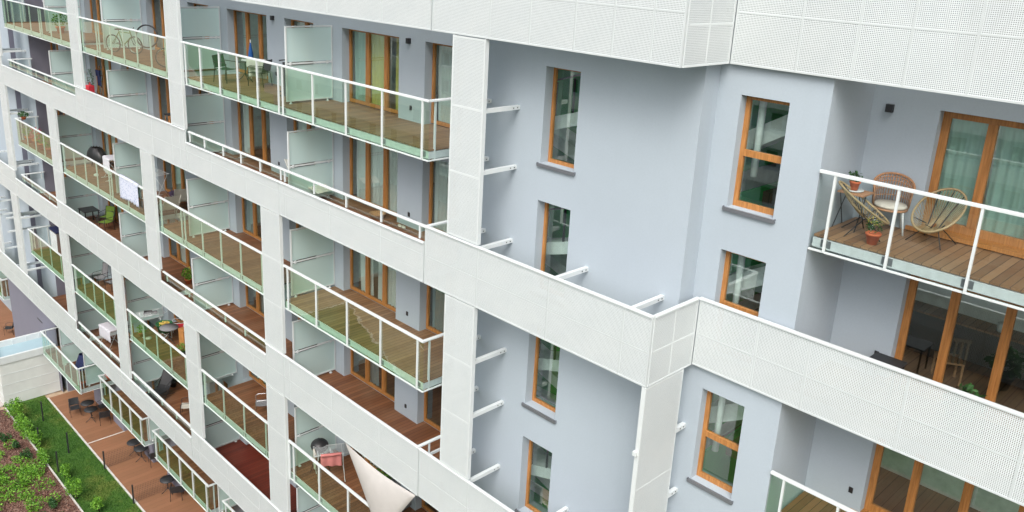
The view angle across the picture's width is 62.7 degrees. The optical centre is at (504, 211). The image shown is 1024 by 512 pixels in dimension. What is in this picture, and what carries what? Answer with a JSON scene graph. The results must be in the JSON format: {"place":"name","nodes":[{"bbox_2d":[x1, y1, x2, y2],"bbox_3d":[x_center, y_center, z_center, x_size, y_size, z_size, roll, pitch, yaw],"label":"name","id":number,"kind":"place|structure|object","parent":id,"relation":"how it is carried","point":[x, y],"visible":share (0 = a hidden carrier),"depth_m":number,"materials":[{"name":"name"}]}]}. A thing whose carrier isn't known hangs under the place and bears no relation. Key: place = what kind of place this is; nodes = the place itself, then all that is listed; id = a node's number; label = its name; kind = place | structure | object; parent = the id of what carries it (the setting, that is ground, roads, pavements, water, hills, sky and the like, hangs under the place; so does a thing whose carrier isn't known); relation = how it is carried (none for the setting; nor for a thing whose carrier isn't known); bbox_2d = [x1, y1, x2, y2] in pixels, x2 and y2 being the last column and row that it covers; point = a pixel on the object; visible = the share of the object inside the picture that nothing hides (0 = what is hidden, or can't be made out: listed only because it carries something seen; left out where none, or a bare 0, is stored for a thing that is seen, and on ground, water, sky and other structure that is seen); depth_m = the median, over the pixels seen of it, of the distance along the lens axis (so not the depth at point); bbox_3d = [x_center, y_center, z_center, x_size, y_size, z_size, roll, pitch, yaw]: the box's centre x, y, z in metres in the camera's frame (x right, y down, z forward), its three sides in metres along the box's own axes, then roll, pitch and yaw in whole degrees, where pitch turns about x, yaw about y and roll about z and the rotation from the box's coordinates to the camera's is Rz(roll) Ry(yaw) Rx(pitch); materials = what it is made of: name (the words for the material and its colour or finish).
{"place":"outdoors","nodes":[
{"label":"outdoors","id":0,"kind":"place"},
{"bbox_2d":[0,300,14,340],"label":"terrace","id":1,"kind":"structure","parent":0,"point":[6,317],"depth_m":56.92,"materials":[{"name":"brown wood"}]},
{"bbox_2d":[6,395,141,511],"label":"lawn","id":2,"kind":"structure","parent":0,"point":[70,454],"depth_m":42.36,"materials":[{"name":"green plant"}]},
{"bbox_2d":[3,397,23,419],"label":"climbing shrub","id":3,"kind":"object","parent":2,"relation":"on","point":[15,405],"visible":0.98,"depth_m":45.25,"materials":[{"name":"green plant"}]},
{"bbox_2d":[0,331,60,405],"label":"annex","id":4,"kind":"object","parent":2,"relation":"on","point":[28,370],"visible":0.79,"depth_m":47.49,"materials":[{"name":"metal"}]},
{"bbox_2d":[27,430,42,446],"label":"climbing shrub","id":5,"kind":"object","parent":2,"relation":"on","point":[35,438],"visible":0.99,"depth_m":43.20,"materials":[{"name":"green plant"}]},
{"bbox_2d":[59,463,71,477],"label":"climbing shrub","id":6,"kind":"object","parent":2,"relation":"on","point":[65,470],"visible":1,"depth_m":40.72,"materials":[{"name":"green plant"}]},
{"bbox_2d":[64,475,82,498],"bbox_3d":[-20.085,12.953,39.229,0.707,1.254,1.236,-13,23,-43],"label":"climbing shrub","id":7,"kind":"object","parent":2,"relation":"on","point":[76,486],"visible":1,"depth_m":39.19,"materials":[{"name":"green plant"}]},
{"bbox_2d":[90,495,103,511],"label":"climbing shrub","id":8,"kind":"object","parent":2,"relation":"on","point":[98,502],"visible":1,"depth_m":38.48,"materials":[{"name":"green plant"}]},
{"bbox_2d":[0,386,227,511],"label":"ground","id":9,"kind":"structure","parent":0,"point":[56,393],"depth_m":48.57,"materials":[{"name":"beige concrete"}]},
{"bbox_2d":[0,409,80,511],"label":"mulch bed","id":10,"kind":"object","parent":9,"relation":"on","point":[5,459],"visible":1,"depth_m":40.49,"materials":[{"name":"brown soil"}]},
{"bbox_2d":[12,413,33,438],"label":"climbing shrub","id":11,"kind":"object","parent":10,"relation":"on","point":[22,425],"visible":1,"depth_m":43.91,"materials":[{"name":"green plant"}]},
{"bbox_2d":[19,447,32,458],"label":"bush","id":12,"kind":"object","parent":10,"relation":"on","point":[26,452],"visible":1,"depth_m":42.29,"materials":[{"name":"green plant"}]},
{"bbox_2d":[0,439,62,511],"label":"ground cover","id":13,"kind":"object","parent":10,"relation":"on","point":[21,476],"visible":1,"depth_m":40.25,"materials":[{"name":"green plant"}]},
{"bbox_2d":[36,447,49,464],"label":"climbing shrub","id":14,"kind":"object","parent":10,"relation":"on","point":[43,456],"visible":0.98,"depth_m":41.73,"materials":[{"name":"green plant"}]},
{"bbox_2d":[5,408,83,511],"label":"bed kerb","id":15,"kind":"structure","parent":9,"relation":"on","point":[61,483],"depth_m":41.05,"materials":[{"name":"grey concrete"}]},
{"bbox_2d":[47,398,144,511],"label":"terrace kerb","id":16,"kind":"structure","parent":9,"relation":"on","point":[101,461],"depth_m":42.83,"materials":[{"name":"grey concrete"}]},
{"bbox_2d":[0,0,1023,511],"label":"apartment building","id":17,"kind":"structure","parent":9,"relation":"on","point":[618,264],"depth_m":18.64,"materials":[{"name":"paint"}]},
{"bbox_2d":[22,125,33,142],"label":"planter","id":18,"kind":"object","parent":17,"relation":"on","point":[29,138],"visible":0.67,"depth_m":43.00,"materials":[{"name":"ceramic"}]},
{"bbox_2d":[34,131,46,149],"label":"planter","id":19,"kind":"object","parent":17,"relation":"on","point":[40,145],"visible":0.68,"depth_m":41.69,"materials":[{"name":"ceramic"}]},
{"bbox_2d":[48,226,67,252],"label":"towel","id":20,"kind":"object","parent":17,"relation":"on","point":[55,238],"visible":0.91,"depth_m":44.92,"materials":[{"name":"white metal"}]},
{"bbox_2d":[51,12,67,32],"bbox_3d":[-20.218,-8.597,38.272,0.692,0.960,0.703,5,17,6],"label":"potted plant","id":21,"kind":"object","parent":17,"relation":"on","point":[62,27],"visible":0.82,"depth_m":38.20,"materials":[{"name":"green plant"}]},
{"bbox_2d":[75,352,89,370],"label":"folded parasol","id":22,"kind":"object","parent":17,"relation":"on","point":[79,363],"visible":0.46,"depth_m":44.66,"materials":[{"name":"blue fabric"}]},
{"bbox_2d":[78,206,99,219],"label":"garden table","id":23,"kind":"object","parent":17,"relation":"on","point":[88,209],"visible":0.76,"depth_m":40.57,"materials":[{"name":"metal"}]},
{"bbox_2d":[86,146,105,168],"bbox_3d":[-18.940,-2.526,39.080,1.320,0.985,0.680,14,20,33],"label":"covered barbecue","id":24,"kind":"object","parent":17,"relation":"on","point":[96,153],"visible":0.82,"depth_m":38.71,"materials":[{"name":"black fabric"}]},
{"bbox_2d":[89,0,103,34],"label":"balcony door","id":25,"kind":"structure","parent":17,"relation":"in","point":[98,8],"depth_m":38.40,"materials":[{"name":"orange wood"}]},
{"bbox_2d":[92,262,109,284],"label":"garden armchair","id":26,"kind":"object","parent":17,"relation":"on","point":[104,269],"visible":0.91,"depth_m":41.15,"materials":[{"name":"grey fabric"}]},
{"bbox_2d":[94,54,110,97],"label":"balcony door","id":27,"kind":"structure","parent":17,"relation":"in","point":[106,64],"depth_m":39.10,"materials":[{"name":"orange wood"}]},
{"bbox_2d":[96,211,114,227],"bbox_3d":[-18.857,0.484,39.830,0.543,0.858,0.651,11,19,24],"label":"garden armchair","id":28,"kind":"object","parent":17,"relation":"on","point":[110,215],"visible":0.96,"depth_m":39.92,"materials":[{"name":"fabric"}]},
{"bbox_2d":[98,206,116,225],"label":"garden armchair","id":29,"kind":"object","parent":17,"relation":"on","point":[110,208],"visible":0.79,"depth_m":40.77,"materials":[{"name":"fabric"}]},
{"bbox_2d":[101,157,114,181],"bbox_3d":[-17.445,-1.921,37.433,0.832,0.955,0.961,-9,21,-35],"label":"drying rack","id":30,"kind":"object","parent":17,"relation":"on","point":[110,165],"visible":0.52,"depth_m":37.13,"materials":[{"name":"white metal"}]},
{"bbox_2d":[102,155,113,173],"bbox_3d":[-17.433,-2.047,37.401,0.579,0.740,0.955,-9,21,-35],"label":"white sheet","id":31,"kind":"object","parent":30,"relation":"on","point":[106,162],"visible":0.6,"depth_m":37.27,"materials":[{"name":"fabric"}]},
{"bbox_2d":[101,131,117,162],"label":"balcony door","id":32,"kind":"structure","parent":17,"relation":"in","point":[110,139],"depth_m":40.16,"materials":[{"name":"orange wood"}]},
{"bbox_2d":[108,198,123,222],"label":"balcony door","id":33,"kind":"structure","parent":17,"relation":"in","point":[121,210],"depth_m":40.95,"materials":[{"name":"orange wood"}]},
{"bbox_2d":[106,27,142,53],"bbox_3d":[-14.818,-6.647,32.729,1.734,0.988,0.610,8,22,16],"label":"bicycle","id":34,"kind":"object","parent":17,"relation":"on","point":[131,37],"visible":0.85,"depth_m":32.73,"materials":[{"name":"silver metal"}]},
{"bbox_2d":[119,174,140,206],"bbox_3d":[-14.853,-0.801,33.400,0.179,1.000,1.906,-13,23,-43],"label":"patterned towel","id":35,"kind":"object","parent":17,"relation":"hanging from","point":[129,191],"visible":0.99,"depth_m":33.32,"materials":[{"name":"white fabric"}]},
{"bbox_2d":[137,24,157,47],"bbox_3d":[-13.617,-6.661,32.016,1.292,0.892,0.060,12,11,28],"label":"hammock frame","id":36,"kind":"object","parent":17,"relation":"on","point":[139,27],"visible":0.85,"depth_m":31.92,"materials":[{"name":"metal"}]},
{"bbox_2d":[136,307,166,338],"bbox_3d":[-15.092,4.702,36.345,1.413,1.204,0.960,-9,21,-35],"label":"drying rack","id":37,"kind":"object","parent":17,"relation":"on","point":[139,314],"visible":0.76,"depth_m":36.10,"materials":[{"name":"white metal"}]},
{"bbox_2d":[144,368,173,399],"bbox_3d":[-15.160,7.735,36.917,0.652,1.097,1.613,7,17,14],"label":"sun lounger","id":38,"kind":"object","parent":17,"relation":"on","point":[165,382],"visible":0.73,"depth_m":37.25,"materials":[{"name":"grey fabric"}]},
{"bbox_2d":[152,0,175,50],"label":"balcony door","id":39,"kind":"structure","parent":17,"relation":"in","point":[161,1],"depth_m":33.66,"materials":[{"name":"orange wood"}]},
{"bbox_2d":[155,320,172,339],"bbox_3d":[-14.578,5.072,36.081,0.700,0.726,0.700,-13,23,-43],"label":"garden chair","id":40,"kind":"object","parent":17,"relation":"on","point":[158,324],"visible":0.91,"depth_m":35.99,"materials":[{"name":"green plastic"}]},
{"bbox_2d":[157,74,179,122],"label":"balcony door","id":41,"kind":"structure","parent":17,"relation":"in","point":[158,79],"depth_m":34.58,"materials":[{"name":"orange wood"}]},
{"bbox_2d":[159,323,178,343],"bbox_3d":[-14.175,5.234,35.593,0.760,0.719,0.760,11,19,24],"label":"bistro table","id":42,"kind":"object","parent":17,"relation":"on","point":[169,327],"visible":0.98,"depth_m":35.51,"materials":[{"name":"grey metal"}]},
{"bbox_2d":[158,195,180,222],"bbox_3d":[-13.050,-0.269,32.556,0.652,1.097,1.613,-10,21,-37],"label":"sun lounger","id":43,"kind":"object","parent":17,"relation":"on","point":[175,200],"visible":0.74,"depth_m":32.11,"materials":[{"name":"beige fabric"}]},
{"bbox_2d":[163,160,186,201],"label":"balcony door","id":44,"kind":"structure","parent":17,"relation":"in","point":[178,174],"depth_m":35.26,"materials":[{"name":"orange wood"}]},
{"bbox_2d":[167,219,190,268],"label":"balcony door","id":45,"kind":"structure","parent":17,"relation":"in","point":[183,254],"depth_m":36.22,"materials":[{"name":"orange wood"}]},
{"bbox_2d":[172,189,186,213],"bbox_3d":[-12.970,-0.588,33.620,0.652,1.097,1.613,-7,19,-29],"label":"sun lounger","id":46,"kind":"object","parent":17,"relation":"on","point":[182,193],"visible":0.4,"depth_m":32.99,"materials":[{"name":"beige fabric"}]},
{"bbox_2d":[181,267,191,283],"bbox_3d":[-12.836,2.602,34.175,0.555,0.691,0.487,-13,23,-43],"label":"potted plant","id":47,"kind":"object","parent":17,"relation":"on","point":[187,279],"visible":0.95,"depth_m":34.12,"materials":[{"name":"green plant"}]},
{"bbox_2d":[212,54,235,82],"bbox_3d":[-9.093,-4.636,27.324,0.651,0.858,0.543,11,19,24],"label":"garden armchair","id":48,"kind":"object","parent":17,"relation":"on","point":[215,62],"visible":0.88,"depth_m":27.32,"materials":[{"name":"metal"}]},
{"bbox_2d":[233,10,267,78],"bbox_3d":[-8.452,-5.686,28.591,0.192,2.150,2.700,-13,23,-43],"label":"balcony door","id":49,"kind":"structure","parent":17,"relation":"in","point":[246,15],"depth_m":28.76,"materials":[{"name":"orange wood"}]},
{"bbox_2d":[237,99,270,165],"bbox_3d":[-8.600,-2.820,29.463,0.192,2.150,2.700,-13,23,-43],"label":"balcony door","id":50,"kind":"structure","parent":17,"relation":"in","point":[247,109],"depth_m":29.91,"materials":[{"name":"orange wood"}]},
{"bbox_2d":[245,282,263,316],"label":"balcony door","id":51,"kind":"structure","parent":17,"relation":"in","point":[259,297],"depth_m":31.71,"materials":[{"name":"orange wood"}]},
{"bbox_2d":[241,197,272,244],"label":"balcony door","id":52,"kind":"structure","parent":17,"relation":"in","point":[251,207],"depth_m":31.11,"materials":[{"name":"orange wood"}]},
{"bbox_2d":[249,370,265,387],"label":"balcony door","id":53,"kind":"structure","parent":17,"relation":"in","point":[260,381],"depth_m":32.79,"materials":[{"name":"orange wood"}]},
{"bbox_2d":[248,59,272,87],"bbox_3d":[-7.782,-4.433,26.881,0.651,0.858,0.543,7,17,14],"label":"garden chair","id":54,"kind":"object","parent":17,"relation":"on","point":[266,67],"visible":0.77,"depth_m":26.73,"materials":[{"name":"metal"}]},
{"bbox_2d":[246,59,266,78],"bbox_3d":[-7.910,-4.547,26.850,0.625,0.626,0.218,5,17,7],"label":"throw blanket","id":55,"kind":"object","parent":54,"relation":"on","point":[249,62],"visible":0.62,"depth_m":26.89,"materials":[{"name":"fabric"}]},
{"bbox_2d":[255,393,266,411],"bbox_3d":[-8.720,6.840,30.570,0.651,1.118,0.543,-2,17,-14],"label":"garden armchair","id":56,"kind":"object","parent":17,"relation":"on","point":[261,402],"visible":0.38,"depth_m":30.55,"materials":[{"name":"white plastic"}]},
{"bbox_2d":[291,19,312,61],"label":"balcony door","id":57,"kind":"structure","parent":17,"relation":"in","point":[299,23],"depth_m":26.44,"materials":[{"name":"orange wood"}]},
{"bbox_2d":[293,117,311,132],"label":"balcony door","id":58,"kind":"structure","parent":17,"relation":"in","point":[301,125],"depth_m":27.48,"materials":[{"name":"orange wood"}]},
{"bbox_2d":[284,159,331,193],"bbox_3d":[-5.978,-0.958,25.705,1.613,1.097,0.652,16,21,37],"label":"sun lounger","id":59,"kind":"object","parent":17,"relation":"on","point":[319,189],"visible":0.19,"depth_m":25.36,"materials":[{"name":"beige plastic"}]},
{"bbox_2d":[310,438,329,472],"bbox_3d":[-5.993,7.913,27.470,0.660,1.142,0.646,7,17,14],"label":"kettle barbecue","id":60,"kind":"object","parent":17,"relation":"on","point":[318,443],"visible":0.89,"depth_m":27.24,"materials":[{"name":"black metal"}]},
{"bbox_2d":[313,443,347,481],"bbox_3d":[-5.616,8.114,27.167,1.060,0.955,0.896,-2,18,-16],"label":"drying rack","id":61,"kind":"object","parent":17,"relation":"on","point":[344,449],"visible":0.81,"depth_m":27.13,"materials":[{"name":"white metal"}]},
{"bbox_2d":[321,452,341,466],"bbox_3d":[-5.527,7.955,26.848,0.664,0.501,0.092,-2,18,-16],"label":"pink towel","id":62,"kind":"object","parent":61,"relation":"hanging from","point":[331,459],"visible":0.98,"depth_m":26.85,"materials":[{"name":"fabric"}]},
{"bbox_2d":[350,346,394,401],"bbox_3d":[-4.010,4.615,26.478,0.192,2.150,2.700,-13,23,-43],"label":"balcony door","id":63,"kind":"structure","parent":17,"relation":"in","point":[371,369],"depth_m":26.84,"materials":[{"name":"orange wood"}]},
{"bbox_2d":[350,249,395,311],"bbox_3d":[-3.861,1.739,25.603,0.192,2.150,2.700,-13,23,-43],"label":"balcony door","id":64,"kind":"structure","parent":17,"relation":"in","point":[386,274],"depth_m":25.78,"materials":[{"name":"orange wood"}]},
{"bbox_2d":[349,29,398,113],"bbox_3d":[-3.565,-3.994,23.858,0.192,2.150,2.700,-13,23,-43],"label":"balcony door","id":65,"kind":"structure","parent":17,"relation":"in","point":[368,45],"depth_m":24.10,"materials":[{"name":"orange wood"}]},
{"bbox_2d":[350,135,397,212],"bbox_3d":[-3.713,-1.127,24.731,0.192,2.150,2.700,-13,23,-43],"label":"balcony door","id":66,"kind":"structure","parent":17,"relation":"in","point":[377,167],"depth_m":24.87,"materials":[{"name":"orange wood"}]},
{"bbox_2d":[369,210,385,218],"bbox_3d":[-3.644,0.112,24.194,0.492,0.140,0.500,-13,23,-43],"label":"wicker basket","id":67,"kind":"object","parent":17,"relation":"on","point":[374,214],"visible":0.9,"depth_m":24.25,"materials":[{"name":"wicker"}]},
{"bbox_2d":[346,444,415,511],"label":"shade sail","id":68,"kind":"object","parent":17,"relation":"attached to","point":[382,493],"visible":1,"depth_m":23.27,"materials":[{"name":"fabric"}]},
{"bbox_2d":[424,388,447,431],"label":"balcony door","id":69,"kind":"structure","parent":17,"relation":"in","point":[426,419],"depth_m":24.85,"materials":[{"name":"orange wood"}]},
{"bbox_2d":[426,273,451,339],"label":"balcony door","id":70,"kind":"structure","parent":17,"relation":"in","point":[438,298],"depth_m":23.90,"materials":[{"name":"orange wood"}]},
{"bbox_2d":[428,159,455,232],"bbox_3d":[-1.413,-0.331,22.503,0.192,2.150,1.700,-13,23,-43],"label":"balcony door","id":71,"kind":"structure","parent":17,"relation":"in","point":[442,168],"depth_m":22.91,"materials":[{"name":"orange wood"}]},
{"bbox_2d":[431,43,460,127],"bbox_3d":[-1.264,-3.197,21.631,0.192,2.150,1.700,-13,23,-43],"label":"balcony door","id":72,"kind":"structure","parent":17,"relation":"in","point":[445,51],"depth_m":22.02,"materials":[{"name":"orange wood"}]},
{"bbox_2d":[515,440,540,511],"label":"stair window","id":73,"kind":"structure","parent":17,"relation":"in","point":[527,504],"depth_m":20.81,"materials":[{"name":"orange wood"}]},
{"bbox_2d":[521,326,556,423],"bbox_3d":[0.966,3.707,19.500,0.368,2.165,1.084,-13,23,-43],"label":"stair window","id":74,"kind":"structure","parent":17,"relation":"in","point":[534,398],"depth_m":19.86,"materials":[{"name":"orange wood"}]},
{"bbox_2d":[534,202,563,307],"bbox_3d":[1.111,0.907,18.649,0.368,2.225,1.084,-13,23,-43],"label":"stair window","id":75,"kind":"structure","parent":17,"relation":"in","point":[546,211],"depth_m":18.97,"materials":[{"name":"orange wood"}]},
{"bbox_2d":[536,67,580,175],"bbox_3d":[1.258,-1.926,17.787,0.368,2.175,1.084,-13,23,-43],"label":"stair window","id":76,"kind":"structure","parent":17,"relation":"in","point":[555,77],"depth_m":18.11,"materials":[{"name":"orange wood"}]},
{"bbox_2d":[686,391,738,504],"bbox_3d":[4.321,4.673,16.896,0.328,2.165,1.064,-13,23,-43],"label":"landing window","id":77,"kind":"structure","parent":17,"relation":"in","point":[706,433],"depth_m":17.15,"materials":[{"name":"orange wood"}]},
{"bbox_2d":[703,251,764,372],"bbox_3d":[4.466,1.873,16.044,0.328,2.225,1.064,-13,23,-43],"label":"landing window","id":78,"kind":"structure","parent":17,"relation":"in","point":[728,254],"depth_m":16.22,"materials":[{"name":"orange wood"}]},
{"bbox_2d":[722,96,789,223],"bbox_3d":[4.612,-0.960,15.182,0.328,2.175,1.064,-13,23,-43],"label":"landing window","id":79,"kind":"structure","parent":17,"relation":"in","point":[743,152],"depth_m":15.41,"materials":[{"name":"orange wood"}]},
{"bbox_2d":[831,189,873,232],"bbox_3d":[6.179,-0.025,14.935,0.440,0.684,0.470,-13,23,-43],"label":"folding table","id":80,"kind":"object","parent":17,"relation":"on","point":[865,194],"visible":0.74,"depth_m":14.81,"materials":[{"name":"wood"}]},
{"bbox_2d":[847,171,863,192],"bbox_3d":[6.181,-0.542,14.804,0.335,0.380,0.340,-13,23,-43],"label":"potted plant","id":81,"kind":"object","parent":80,"relation":"on","point":[854,185],"visible":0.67,"depth_m":14.78,"materials":[{"name":"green plant"}]},
{"bbox_2d":[838,180,889,241],"bbox_3d":[6.210,-0.029,14.574,0.933,0.910,0.785,8,18,16],"label":"egg chair","id":82,"kind":"object","parent":17,"relation":"on","point":[851,198],"visible":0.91,"depth_m":14.48,"materials":[{"name":"wicker"}]},
{"bbox_2d":[865,217,883,244],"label":"potted flowers","id":83,"kind":"object","parent":17,"relation":"on","point":[872,237],"visible":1,"depth_m":14.12,"materials":[{"name":"orange ceramic"}]},
{"bbox_2d":[863,352,906,396],"bbox_3d":[6.968,3.003,15.448,0.520,0.550,0.560,-13,23,-43],"label":"side table","id":84,"kind":"object","parent":17,"relation":"on","point":[889,360],"visible":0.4,"depth_m":15.42,"materials":[{"name":"metal"}]},
{"bbox_2d":[870,172,915,235],"bbox_3d":[6.843,-0.146,14.893,0.699,1.003,0.616,9,18,19],"label":"rattan armchair","id":85,"kind":"object","parent":17,"relation":"on","point":[885,205],"visible":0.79,"depth_m":14.92,"materials":[{"name":"brown wicker"}]},
{"bbox_2d":[905,188,967,249],"bbox_3d":[7.390,0.101,14.347,0.933,0.910,0.785,-9,21,-35],"label":"egg chair","id":86,"kind":"object","parent":17,"relation":"on","point":[940,222],"visible":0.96,"depth_m":14.38,"materials":[{"name":"wicker"}]},
{"bbox_2d":[864,439,1023,511],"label":"balcony door","id":87,"kind":"structure","parent":17,"relation":"in","point":[968,489],"depth_m":16.11,"materials":[{"name":"orange wood"}]},
{"bbox_2d":[930,337,971,386],"bbox_3d":[8.424,2.754,15.877,0.460,0.960,0.465,7,17,14],"label":"garden chair","id":88,"kind":"object","parent":17,"relation":"on","point":[955,359],"visible":0.66,"depth_m":15.66,"materials":[{"name":"wood"}]},
{"bbox_2d":[892,274,1023,422],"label":"balcony door","id":89,"kind":"structure","parent":17,"relation":"in","point":[1011,313],"depth_m":15.00,"materials":[{"name":"orange wood"}]},
{"bbox_2d":[941,383,986,434],"bbox_3d":[7.645,3.275,14.044,0.679,0.914,0.737,-13,23,-43],"label":"potted plant","id":90,"kind":"object","parent":17,"relation":"on","point":[969,387],"visible":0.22,"depth_m":13.95,"materials":[{"name":"green plant"}]},
{"bbox_2d":[905,300,1023,388],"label":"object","id":91,"kind":"object","parent":17,"relation":"on","point":[926,328],"visible":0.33,"depth_m":16.38,"materials":[{"name":"glass"}]},
{"bbox_2d":[922,111,1023,249],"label":"balcony door","id":92,"kind":"structure","parent":17,"relation":"in","point":[966,143],"depth_m":14.33,"materials":[{"name":"orange wood"}]},
{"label":"drying rack","id":93,"kind":"object","parent":17,"relation":"on","visible":0},
{"bbox_2d":[98,322,116,342],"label":"white sheet","id":94,"kind":"object","parent":93,"relation":"on","point":[108,327],"visible":0.96,"depth_m":41.35,"materials":[{"name":"fabric"}]},
{"bbox_2d":[50,390,205,511],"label":"terrace","id":95,"kind":"structure","parent":0,"point":[128,473],"depth_m":42.63,"materials":[{"name":"brown wood"}]},
{"bbox_2d":[68,397,80,412],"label":"terrace chair","id":96,"kind":"object","parent":95,"relation":"on","point":[74,401],"visible":1,"depth_m":46.43,"materials":[{"name":"metal"}]},
{"bbox_2d":[84,406,97,420],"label":"bistro table","id":97,"kind":"object","parent":95,"relation":"on","point":[90,409],"visible":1,"depth_m":45.70,"materials":[{"name":"metal"}]},
{"bbox_2d":[105,441,144,466],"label":"fence","id":98,"kind":"object","parent":95,"relation":"on","point":[124,455],"visible":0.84,"depth_m":42.30,"materials":[{"name":"metal"}]},
{"bbox_2d":[134,444,147,461],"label":"bistro table","id":99,"kind":"object","parent":95,"relation":"on","point":[141,448],"visible":0.94,"depth_m":42.44,"materials":[{"name":"metal"}]},
{"bbox_2d":[134,474,174,499],"bbox_3d":[-16.607,13.075,39.959,1.913,0.805,0.006,-13,23,-43],"label":"fence","id":100,"kind":"object","parent":95,"relation":"on","point":[152,487],"visible":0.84,"depth_m":39.87,"materials":[{"name":"metal"}]},
{"bbox_2d":[160,475,174,493],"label":"bistro table","id":101,"kind":"object","parent":95,"relation":"on","point":[166,479],"visible":0.97,"depth_m":40.11,"materials":[{"name":"metal"}]},
{"bbox_2d":[170,484,183,501],"bbox_3d":[-15.517,13.215,39.796,0.543,0.858,0.651,-2,17,-14],"label":"terrace chair","id":102,"kind":"object","parent":95,"relation":"on","point":[177,489],"visible":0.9,"depth_m":39.56,"materials":[{"name":"metal"}]},
{"bbox_2d":[178,327,184,349],"bbox_3d":[-13.315,5.330,35.034,0.400,0.950,0.300,17,22,38],"label":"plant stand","id":103,"kind":"object","parent":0,"point":[181,335],"visible":0.33,"depth_m":34.87,"materials":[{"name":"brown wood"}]},
{"bbox_2d":[279,59,287,95],"bbox_3d":[-6.545,-3.961,25.046,0.511,1.136,0.120,12,19,28],"label":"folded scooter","id":104,"kind":"object","parent":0,"point":[284,84],"visible":0.28,"depth_m":25.00,"materials":[{"name":"silver metal"}]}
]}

